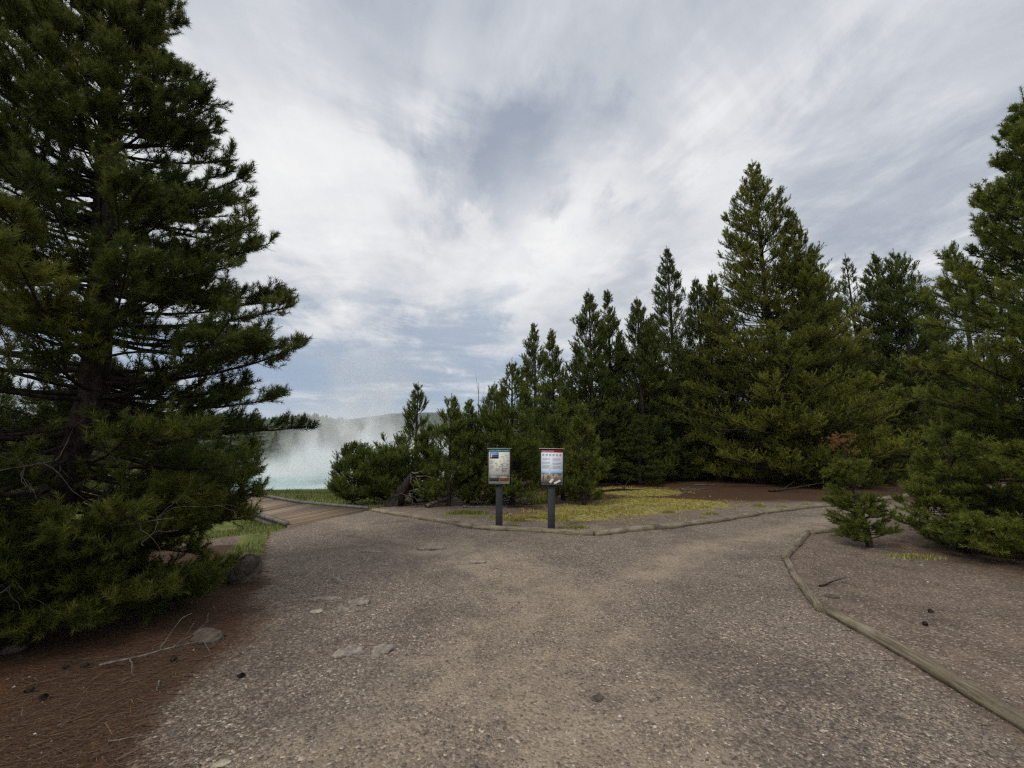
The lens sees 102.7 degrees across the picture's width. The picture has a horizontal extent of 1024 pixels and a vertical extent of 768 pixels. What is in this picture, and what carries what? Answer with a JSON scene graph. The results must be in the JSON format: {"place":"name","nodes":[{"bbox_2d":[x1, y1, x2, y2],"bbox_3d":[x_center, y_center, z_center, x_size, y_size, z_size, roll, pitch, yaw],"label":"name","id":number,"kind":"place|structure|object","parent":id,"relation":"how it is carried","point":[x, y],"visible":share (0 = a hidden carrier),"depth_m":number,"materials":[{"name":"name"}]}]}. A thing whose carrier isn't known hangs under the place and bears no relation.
{"place":"outdoors","nodes":[
{"label":"outdoors","id":0,"kind":"place"},
{"bbox_2d":[4,488,384,561],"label":"grass","id":1,"kind":"structure","parent":0,"point":[312,494],"depth_m":11.92,"materials":[{"name":"plant"}]},
{"bbox_2d":[231,476,355,489],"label":"hot spring water","id":2,"kind":"structure","parent":0,"point":[296,482],"depth_m":35.97,"materials":[{"name":"liquid"}]},
{"bbox_2d":[5,416,755,451],"bbox_3d":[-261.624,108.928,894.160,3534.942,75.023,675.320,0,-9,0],"label":"forested hills","id":3,"kind":"structure","parent":0,"point":[282,436],"depth_m":681.35,"materials":[{"name":"plant"}]},
{"bbox_2d":[20,412,715,451],"bbox_3d":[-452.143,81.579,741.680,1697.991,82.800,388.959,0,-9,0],"label":"forest","id":4,"kind":"object","parent":3,"relation":"on","point":[388,435],"visible":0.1,"depth_m":719.94,"materials":[{"name":"plant"}]},
{"bbox_2d":[0,452,1023,767],"bbox_3d":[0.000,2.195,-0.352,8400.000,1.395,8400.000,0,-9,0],"label":"ground","id":5,"kind":"structure","parent":0,"point":[892,576],"depth_m":4.15,"materials":[{"name":"soil"}]},
{"bbox_2d":[0,372,19,454],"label":"pine tree","id":6,"kind":"object","parent":5,"relation":"on","point":[5,395],"visible":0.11,"depth_m":23.28,"materials":[{"name":"green plant"}]},
{"bbox_2d":[4,399,46,490],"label":"pine tree","id":7,"kind":"object","parent":5,"relation":"on","point":[31,407],"visible":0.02,"depth_m":21.68,"materials":[{"name":"green plant"}]},
{"bbox_2d":[10,379,64,491],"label":"pine tree","id":8,"kind":"object","parent":5,"relation":"on","point":[45,456],"visible":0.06,"depth_m":17.70,"materials":[{"name":"green plant"}]},
{"bbox_2d":[49,439,126,491],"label":"pine tree","id":9,"kind":"object","parent":5,"relation":"on","point":[94,453],"visible":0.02,"depth_m":24.41,"materials":[{"name":"green plant"}]},
{"bbox_2d":[80,390,140,494],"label":"pine tree","id":10,"kind":"object","parent":5,"relation":"on","point":[100,486],"visible":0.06,"depth_m":17.50,"materials":[{"name":"green plant"}]},
{"bbox_2d":[134,429,172,476],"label":"pine tree","id":11,"kind":"object","parent":5,"relation":"on","point":[152,454],"visible":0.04,"depth_m":16.82,"materials":[{"name":"green plant"}]},
{"bbox_2d":[0,0,321,646],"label":"pine tree","id":12,"kind":"object","parent":5,"relation":"on","point":[50,545],"visible":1,"depth_m":4.08,"materials":[{"name":"green plant"}]},
{"bbox_2d":[0,544,335,767],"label":"pine needle litter","id":13,"kind":"object","parent":5,"relation":"on","point":[74,749],"visible":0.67,"depth_m":2.74,"materials":[{"name":"plant"}]},
{"bbox_2d":[0,644,27,654],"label":"rock","id":14,"kind":"object","parent":13,"relation":"on","point":[9,650],"visible":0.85,"depth_m":3.36,"materials":[{"name":"stone"}]},
{"bbox_2d":[108,724,195,741],"bbox_3d":[-2.094,2.026,2.383,0.446,0.063,0.025,2,-9,-9],"label":"fallen stick","id":15,"kind":"object","parent":13,"relation":"on","point":[148,734],"visible":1,"depth_m":2.37,"materials":[{"name":"brown wood"}]},
{"bbox_2d":[99,613,216,673],"bbox_3d":[-2.754,2.053,3.280,0.810,0.301,0.329,6,-11,-35],"label":"fallen branch","id":16,"kind":"object","parent":13,"relation":"on","point":[119,660],"visible":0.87,"depth_m":3.26,"materials":[{"name":"brown wood"}]},
{"bbox_2d":[175,409,219,451],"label":"pine tree","id":17,"kind":"object","parent":5,"relation":"on","point":[201,445],"visible":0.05,"depth_m":22.07,"materials":[{"name":"green plant"}]},
{"bbox_2d":[189,627,224,643],"bbox_3d":[-2.704,2.239,3.636,0.379,0.111,0.226,-3,-10,17],"label":"rock","id":18,"kind":"object","parent":5,"relation":"on","point":[204,633],"visible":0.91,"depth_m":3.59,"materials":[{"name":"stone"}]},
{"bbox_2d":[212,407,246,461],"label":"pine tree","id":19,"kind":"object","parent":5,"relation":"on","point":[234,438],"visible":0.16,"depth_m":74.35,"materials":[{"name":"green plant"}]},
{"bbox_2d":[220,553,262,583],"bbox_3d":[-3.496,2.413,5.268,0.497,0.420,0.341,3,-10,-20],"label":"boulder","id":20,"kind":"object","parent":5,"relation":"on","point":[249,567],"visible":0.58,"depth_m":5.21,"materials":[{"name":"stone"}]},
{"bbox_2d":[233,408,270,462],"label":"pine tree","id":21,"kind":"object","parent":5,"relation":"on","point":[258,434],"visible":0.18,"depth_m":86.18,"materials":[{"name":"green plant"}]},
{"bbox_2d":[264,431,285,466],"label":"pine tree","id":22,"kind":"object","parent":5,"relation":"on","point":[275,441],"visible":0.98,"depth_m":68.22,"materials":[{"name":"grey plant"}]},
{"bbox_2d":[282,431,303,464],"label":"pine tree","id":23,"kind":"object","parent":5,"relation":"on","point":[291,446],"visible":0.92,"depth_m":76.89,"materials":[{"name":"grey plant"}]},
{"bbox_2d":[230,489,369,527],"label":"boardwalk","id":24,"kind":"structure","parent":5,"relation":"on","point":[289,512],"depth_m":10.93,"materials":[{"name":"brown wood"}]},
{"bbox_2d":[294,433,315,466],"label":"pine tree","id":25,"kind":"object","parent":5,"relation":"on","point":[306,447],"visible":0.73,"depth_m":70.32,"materials":[{"name":"grey plant"}]},
{"bbox_2d":[305,427,328,466],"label":"pine tree","id":26,"kind":"object","parent":5,"relation":"on","point":[319,454],"visible":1,"depth_m":70.00,"materials":[{"name":"grey plant"}]},
{"bbox_2d":[327,432,342,463],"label":"pine tree","id":27,"kind":"object","parent":5,"relation":"on","point":[337,447],"visible":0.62,"depth_m":80.47,"materials":[{"name":"grey plant"}]},
{"bbox_2d":[335,605,349,612],"bbox_3d":[-1.745,2.339,4.229,0.154,0.091,0.139,5,-10,-28],"label":"rock","id":28,"kind":"object","parent":5,"relation":"on","point":[341,609],"visible":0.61,"depth_m":4.20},
{"bbox_2d":[324,439,386,503],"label":"pine tree","id":29,"kind":"object","parent":5,"relation":"on","point":[344,468],"visible":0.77,"depth_m":12.42,"materials":[{"name":"green plant"}]},
{"bbox_2d":[348,423,369,453],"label":"pine tree","id":30,"kind":"object","parent":5,"relation":"on","point":[360,429],"visible":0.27,"depth_m":67.33,"materials":[{"name":"grey plant"}]},
{"bbox_2d":[367,428,376,453],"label":"pine tree","id":31,"kind":"object","parent":5,"relation":"on","point":[372,435],"visible":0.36,"depth_m":84.42,"materials":[{"name":"grey plant"}]},
{"bbox_2d":[356,442,430,500],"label":"pine tree","id":32,"kind":"object","parent":5,"relation":"on","point":[390,472],"visible":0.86,"depth_m":12.60,"materials":[{"name":"green plant"}]},
{"bbox_2d":[384,470,429,506],"bbox_3d":[-3.245,3.117,11.885,1.577,1.397,1.224,-5,-10,27],"label":"uprooted stump","id":33,"kind":"object","parent":5,"relation":"on","point":[398,497],"visible":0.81,"depth_m":12.11,"materials":[{"name":"brown wood"}]},
{"bbox_2d":[373,432,442,487],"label":"pine tree","id":34,"kind":"object","parent":5,"relation":"on","point":[403,438],"visible":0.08,"depth_m":15.98,"materials":[{"name":"green plant"}]},
{"bbox_2d":[397,382,436,502],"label":"pine tree","id":35,"kind":"object","parent":5,"relation":"on","point":[416,396],"visible":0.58,"depth_m":13.87,"materials":[{"name":"green plant"}]},
{"bbox_2d":[397,421,446,501],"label":"pine tree","id":36,"kind":"object","parent":5,"relation":"on","point":[427,434],"visible":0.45,"depth_m":13.47,"materials":[{"name":"green plant"}]},
{"bbox_2d":[371,508,473,528],"bbox_3d":[-2.261,3.201,9.821,3.753,0.135,0.186,-7,-12,39],"label":"edging log","id":37,"kind":"object","parent":5,"relation":"on","point":[433,519],"visible":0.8,"depth_m":9.64,"materials":[{"name":"brown wood"}]},
{"bbox_2d":[411,451,460,499],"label":"pine tree","id":38,"kind":"object","parent":5,"relation":"on","point":[439,471],"visible":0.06,"depth_m":14.57,"materials":[{"name":"green plant"}]},
{"bbox_2d":[425,495,467,507],"bbox_3d":[-1.794,3.369,12.101,0.667,0.503,1.492,-7,-12,38],"label":"fallen log","id":39,"kind":"object","parent":5,"relation":"on","point":[429,505],"visible":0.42,"depth_m":11.91,"materials":[{"name":"grey wood"}]},
{"bbox_2d":[413,393,484,505],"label":"pine tree","id":40,"kind":"object","parent":5,"relation":"on","point":[456,465],"visible":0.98,"depth_m":12.19,"materials":[{"name":"green plant"}]},
{"bbox_2d":[440,397,487,502],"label":"pine tree","id":41,"kind":"object","parent":5,"relation":"on","point":[468,408],"visible":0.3,"depth_m":13.24,"materials":[{"name":"green plant"}]},
{"bbox_2d":[446,508,488,514],"bbox_3d":[-1.145,3.317,10.675,1.160,0.146,0.399,0,-9,0],"label":"ground plant","id":42,"kind":"object","parent":5,"relation":"on","point":[469,511],"visible":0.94,"depth_m":10.60,"materials":[{"name":"green plant"}]},
{"bbox_2d":[458,382,525,502],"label":"pine tree","id":43,"kind":"object","parent":5,"relation":"on","point":[483,410],"visible":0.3,"depth_m":13.05,"materials":[{"name":"green plant"}]},
{"bbox_2d":[463,502,522,507],"bbox_3d":[-0.504,3.541,12.150,1.931,0.211,0.513,2,-9,-10],"label":"fallen branch","id":44,"kind":"object","parent":5,"relation":"on","point":[464,506],"visible":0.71,"depth_m":11.85,"materials":[{"name":"grey wood"}]},
{"bbox_2d":[487,448,511,525],"bbox_3d":[-0.278,2.385,8.842,0.534,1.976,0.153,0,-9,1],"label":"information sign","id":45,"kind":"object","parent":5,"relation":"on","point":[499,469],"visible":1,"depth_m":8.86,"materials":[{"name":"white"}]},
{"bbox_2d":[466,359,547,506],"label":"pine tree","id":46,"kind":"object","parent":5,"relation":"on","point":[509,412],"visible":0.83,"depth_m":12.62,"materials":[{"name":"green plant"}]},
{"bbox_2d":[472,525,593,535],"bbox_3d":[0.387,2.964,8.307,2.491,0.140,0.153,-2,-9,15],"label":"edging log","id":47,"kind":"object","parent":5,"relation":"on","point":[537,530],"visible":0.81,"depth_m":8.25,"materials":[{"name":"brown wood"}]},
{"bbox_2d":[514,322,556,484],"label":"pine tree","id":48,"kind":"object","parent":5,"relation":"on","point":[531,350],"visible":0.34,"depth_m":22.15,"materials":[{"name":"green plant"}]},
{"bbox_2d":[539,448,563,528],"bbox_3d":[0.829,2.349,8.590,0.539,1.977,0.153,1,-9,-2],"label":"information sign","id":49,"kind":"object","parent":5,"relation":"on","point":[551,468],"visible":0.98,"depth_m":8.61,"materials":[{"name":"white"}]},
{"bbox_2d":[523,328,586,481],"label":"pine tree","id":50,"kind":"object","parent":5,"relation":"on","point":[553,388],"visible":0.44,"depth_m":19.96,"materials":[{"name":"green plant"}]},
{"bbox_2d":[534,393,592,500],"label":"pine tree","id":51,"kind":"object","parent":5,"relation":"on","point":[553,428],"visible":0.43,"depth_m":13.93,"materials":[{"name":"green plant"}]},
{"bbox_2d":[558,524,589,528],"bbox_3d":[1.310,3.028,8.722,0.680,0.109,0.191,0,-9,0],"label":"ground plant","id":52,"kind":"object","parent":5,"relation":"on","point":[574,526],"visible":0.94,"depth_m":8.69,"materials":[{"name":"green plant"}]},
{"bbox_2d":[560,400,612,504],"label":"pine tree","id":53,"kind":"object","parent":5,"relation":"on","point":[577,482],"visible":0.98,"depth_m":12.60,"materials":[{"name":"green plant"}]},
{"bbox_2d":[559,287,634,484],"bbox_3d":[3.909,-0.035,20.177,3.912,10.022,4.144,0,-9,0],"label":"pine tree","id":54,"kind":"object","parent":5,"relation":"on","point":[582,362],"visible":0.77,"depth_m":19.81,"materials":[{"name":"green plant"}]},
{"bbox_2d":[585,289,641,482],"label":"pine tree","id":55,"kind":"object","parent":5,"relation":"on","point":[613,324],"visible":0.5,"depth_m":21.10,"materials":[{"name":"green plant"}]},
{"bbox_2d":[601,474,649,491],"bbox_3d":[4.601,4.036,17.086,3.078,0.760,0.918,6,-11,-34],"label":"fallen branch","id":56,"kind":"object","parent":5,"relation":"on","point":[615,489],"visible":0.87,"depth_m":16.44,"materials":[{"name":"brown wood"}]},
{"bbox_2d":[617,335,637,416],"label":"pine tree","id":57,"kind":"object","parent":5,"relation":"on","point":[628,374],"visible":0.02,"depth_m":25.17,"materials":[{"name":"green plant"}]},
{"bbox_2d":[487,485,776,525],"bbox_3d":[4.468,3.801,13.305,8.292,0.150,11.370,-4,-10,22],"label":"moss carpet","id":58,"kind":"object","parent":5,"relation":"on","point":[524,516],"visible":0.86,"depth_m":11.52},
{"bbox_2d":[615,414,667,484],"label":"pine tree","id":59,"kind":"object","parent":5,"relation":"on","point":[638,453],"visible":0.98,"depth_m":19.02,"materials":[{"name":"green plant"}]},
{"bbox_2d":[613,297,682,481],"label":"pine tree","id":60,"kind":"object","parent":5,"relation":"on","point":[638,358],"visible":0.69,"depth_m":20.63,"materials":[{"name":"green plant"}]},
{"bbox_2d":[632,409,678,479],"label":"pine tree","id":61,"kind":"object","parent":5,"relation":"on","point":[655,445],"visible":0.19,"depth_m":20.89,"materials":[{"name":"green plant"}]},
{"bbox_2d":[631,314,684,478],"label":"pine tree","id":62,"kind":"object","parent":5,"relation":"on","point":[661,375],"visible":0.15,"depth_m":22.35,"materials":[{"name":"green plant"}]},
{"bbox_2d":[648,426,695,480],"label":"pine tree","id":63,"kind":"object","parent":5,"relation":"on","point":[682,464],"visible":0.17,"depth_m":20.65,"materials":[{"name":"green plant"}]},
{"bbox_2d":[594,510,764,535],"bbox_3d":[4.085,3.107,9.202,5.549,0.157,0.296,5,-10,-28],"label":"edging log","id":64,"kind":"object","parent":5,"relation":"on","point":[636,528],"visible":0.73,"depth_m":8.74,"materials":[{"name":"brown wood"}]},
{"bbox_2d":[664,424,699,479],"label":"pine tree","id":65,"kind":"object","parent":5,"relation":"on","point":[676,435],"visible":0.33,"depth_m":20.94,"materials":[{"name":"green plant"}]},
{"bbox_2d":[649,245,716,465],"bbox_3d":[9.827,-1.624,24.583,3.346,14.395,4.174,8,-12,-40],"label":"pine tree","id":66,"kind":"object","parent":5,"relation":"on","point":[669,297],"visible":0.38,"depth_m":24.85,"materials":[{"name":"green plant"}]},
{"bbox_2d":[656,332,710,480],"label":"pine tree","id":67,"kind":"object","parent":5,"relation":"on","point":[698,451],"visible":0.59,"depth_m":21.52,"materials":[{"name":"green plant"}]},
{"bbox_2d":[676,356,714,479],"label":"pine tree","id":68,"kind":"object","parent":5,"relation":"on","point":[692,376],"visible":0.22,"depth_m":21.90,"materials":[{"name":"green plant"}]},
{"bbox_2d":[673,277,741,478],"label":"pine tree","id":69,"kind":"object","parent":5,"relation":"on","point":[693,324],"visible":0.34,"depth_m":23.51,"materials":[{"name":"green plant"}]},
{"bbox_2d":[694,271,760,480],"bbox_3d":[11.298,-0.660,22.407,3.166,11.846,3.850,-2,-9,12],"label":"pine tree","id":70,"kind":"object","parent":5,"relation":"on","point":[711,302],"visible":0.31,"depth_m":21.78,"materials":[{"name":"green plant"}]},
{"bbox_2d":[727,390,761,463],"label":"pine tree","id":71,"kind":"object","parent":5,"relation":"on","point":[745,423],"visible":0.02,"depth_m":25.07,"materials":[{"name":"green plant"}]},
{"bbox_2d":[752,331,792,466],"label":"pine tree","id":72,"kind":"object","parent":5,"relation":"on","point":[762,451],"visible":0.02,"depth_m":24.40,"materials":[{"name":"green plant"}]},
{"bbox_2d":[768,481,819,491],"bbox_3d":[10.979,3.972,15.882,1.872,0.448,0.132,-3,-10,17],"label":"fallen log","id":73,"kind":"object","parent":5,"relation":"on","point":[775,490],"visible":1,"depth_m":15.93,"materials":[{"name":"brown wood"}]},
{"bbox_2d":[655,159,936,487],"bbox_3d":[13.080,-3.568,20.136,9.698,16.969,9.850,5,-10,-30],"label":"pine tree","id":74,"kind":"object","parent":5,"relation":"on","point":[744,289],"visible":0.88,"depth_m":18.99,"materials":[{"name":"green plant"}]},
{"bbox_2d":[762,503,832,513],"bbox_3d":[8.051,3.469,11.439,3.518,0.145,0.156,5,-10,-28],"label":"edging log","id":75,"kind":"object","parent":5,"relation":"on","point":[785,509],"visible":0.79,"depth_m":11.24,"materials":[{"name":"grey wood"}]},
{"bbox_2d":[783,556,825,612],"bbox_3d":[3.641,2.484,5.194,0.141,0.119,2.174,-4,-10,25],"label":"edging log","id":76,"kind":"object","parent":5,"relation":"on","point":[811,597],"visible":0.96,"depth_m":4.82,"materials":[{"name":"brown wood"}]},
{"bbox_2d":[736,206,889,488],"bbox_3d":[13.659,-1.985,19.431,5.629,13.776,5.929,0,-9,0],"label":"pine tree","id":77,"kind":"object","parent":5,"relation":"on","point":[807,277],"visible":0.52,"depth_m":18.41,"materials":[{"name":"green plant"}]},
{"bbox_2d":[809,525,840,534],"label":"edging log","id":78,"kind":"object","parent":5,"relation":"on","point":[821,530],"visible":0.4,"depth_m":8.19,"materials":[{"name":"brown wood"}]},
{"bbox_2d":[789,270,882,467],"bbox_3d":[18.240,-0.873,23.380,4.627,12.554,4.733,0,-9,0],"label":"pine tree","id":79,"kind":"object","parent":5,"relation":"on","point":[855,369],"visible":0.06,"depth_m":23.01,"materials":[{"name":"green plant"}]},
{"bbox_2d":[816,431,904,547],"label":"pine sapling","id":80,"kind":"object","parent":5,"relation":"on","point":[850,527],"visible":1,"depth_m":7.05,"materials":[{"name":"green plant"}]},
{"bbox_2d":[834,253,886,387],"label":"pine tree","id":81,"kind":"object","parent":5,"relation":"on","point":[851,299],"visible":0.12,"depth_m":29.38,"materials":[{"name":"green plant"}]},
{"bbox_2d":[856,417,915,483],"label":"pine tree","id":82,"kind":"object","parent":5,"relation":"on","point":[885,466],"visible":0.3,"depth_m":19.12,"materials":[{"name":"green plant"}]},
{"bbox_2d":[850,251,943,468],"bbox_3d":[22.560,-1.459,24.435,4.022,14.007,4.462,7,-11,-37],"label":"pine tree","id":83,"kind":"object","parent":5,"relation":"on","point":[870,270],"visible":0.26,"depth_m":24.66,"materials":[{"name":"green plant"}]},
{"bbox_2d":[881,408,936,479],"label":"pine tree","id":84,"kind":"object","parent":5,"relation":"on","point":[895,420],"visible":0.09,"depth_m":21.98,"materials":[{"name":"green plant"}]},
{"bbox_2d":[880,552,949,559],"bbox_3d":[6.208,2.651,6.333,0.838,0.094,0.375,0,-9,0],"label":"ground plant","id":85,"kind":"object","parent":5,"relation":"on","point":[914,556],"visible":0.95,"depth_m":6.30,"materials":[{"name":"green plant"}]},
{"bbox_2d":[861,248,976,472],"bbox_3d":[22.436,-1.346,23.124,4.299,13.440,4.825,0,-9,0],"label":"pine tree","id":86,"kind":"object","parent":5,"relation":"on","point":[902,317],"visible":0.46,"depth_m":22.87,"materials":[{"name":"green plant"}]},
{"bbox_2d":[825,607,1023,731],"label":"edging log","id":87,"kind":"object","parent":5,"relation":"on","point":[982,697],"visible":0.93,"depth_m":2.99,"materials":[{"name":"brown wood"}]},
{"bbox_2d":[902,415,957,477],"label":"pine tree","id":88,"kind":"object","parent":5,"relation":"on","point":[928,424],"visible":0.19,"depth_m":20.91,"materials":[{"name":"green plant"}]},
{"bbox_2d":[882,86,1023,560],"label":"pine tree","id":89,"kind":"object","parent":5,"relation":"on","point":[1005,246],"visible":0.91,"depth_m":6.67,"materials":[{"name":"green plant"}]},
{"bbox_2d":[886,417,1023,553],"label":"pine tree","id":90,"kind":"object","parent":5,"relation":"on","point":[916,485],"visible":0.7,"depth_m":6.82,"materials":[{"name":"green plant"}]},
{"bbox_2d":[919,305,990,456],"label":"pine tree","id":91,"kind":"object","parent":5,"relation":"on","point":[946,320],"visible":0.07,"depth_m":26.32,"materials":[{"name":"green plant"}]},
{"bbox_2d":[931,352,1004,464],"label":"pine tree","id":92,"kind":"object","parent":5,"relation":"on","point":[960,385],"visible":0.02,"depth_m":25.28,"materials":[{"name":"green plant"}]},
{"bbox_2d":[932,239,1022,461],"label":"pine tree","id":93,"kind":"object","parent":5,"relation":"on","point":[969,339],"visible":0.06,"depth_m":27.79,"materials":[{"name":"green plant"}]},
{"bbox_2d":[974,333,1022,459],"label":"pine tree","id":94,"kind":"object","parent":5,"relation":"on","point":[982,338],"visible":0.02,"depth_m":27.82,"materials":[{"name":"green plant"}]},
{"bbox_2d":[0,0,1023,418],"label":"sky","id":95,"kind":"structure","parent":0,"point":[439,181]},
{"bbox_2d":[0,486,1023,767],"bbox_3d":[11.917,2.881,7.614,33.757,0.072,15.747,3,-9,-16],"label":"gravel path","id":96,"kind":"structure","parent":0,"point":[737,588],"depth_m":3.15,"materials":[{"name":"gravel"}]},
{"bbox_2d":[210,759,231,767],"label":"rock","id":97,"kind":"object","parent":96,"relation":"on","point":[223,763],"visible":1,"depth_m":2.17,"materials":[{"name":"beige stone"}]},
{"bbox_2d":[304,596,341,600],"bbox_3d":[-2.065,2.389,4.540,0.464,0.071,0.069,1,-9,-7],"label":"rock","id":98,"kind":"object","parent":96,"relation":"on","point":[321,598],"visible":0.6,"depth_m":4.52,"materials":[{"name":"stone"}]},
{"bbox_2d":[332,645,363,658],"bbox_3d":[-1.332,2.203,3.351,0.257,0.093,0.174,3,-10,-17],"label":"rock","id":99,"kind":"object","parent":96,"relation":"on","point":[349,651],"visible":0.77,"depth_m":3.33,"materials":[{"name":"stone"}]},
{"bbox_2d":[348,597,369,605],"bbox_3d":[-1.661,2.366,4.423,0.264,0.088,0.188,0,-9,-1],"label":"rock","id":100,"kind":"object","parent":96,"relation":"on","point":[359,601],"visible":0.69,"depth_m":4.39,"materials":[{"name":"stone"}]},
{"bbox_2d":[371,643,394,655],"bbox_3d":[-1.068,2.212,3.391,0.181,0.082,0.217,-7,-12,38],"label":"rock","id":101,"kind":"object","parent":96,"relation":"on","point":[381,649],"visible":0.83,"depth_m":3.36,"materials":[{"name":"stone"}]},
{"bbox_2d":[417,546,447,550],"bbox_3d":[-1.331,2.766,6.868,0.544,0.095,0.202,1,-9,-6],"label":"rock","id":102,"kind":"object","parent":96,"relation":"on","point":[426,548],"visible":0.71,"depth_m":6.82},
{"bbox_2d":[466,559,487,563],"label":"rock","id":103,"kind":"object","parent":96,"relation":"on","point":[477,561],"visible":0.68,"depth_m":5.98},
{"bbox_2d":[591,693,603,701],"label":"rock","id":104,"kind":"object","parent":96,"relation":"on","point":[597,697],"visible":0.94,"depth_m":2.72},
{"bbox_2d":[781,530,810,558],"bbox_3d":[4.972,2.782,7.146,0.119,0.126,2.419,-8,-12,42],"label":"edging log","id":105,"kind":"object","parent":96,"relation":"on","point":[791,549],"visible":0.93,"depth_m":6.97,"materials":[{"name":"brown wood"}]},
{"bbox_2d":[345,412,744,434],"bbox_3d":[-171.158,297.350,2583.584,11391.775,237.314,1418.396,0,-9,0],"label":"hills","id":106,"kind":"structure","parent":0,"point":[392,420],"depth_m":2315.46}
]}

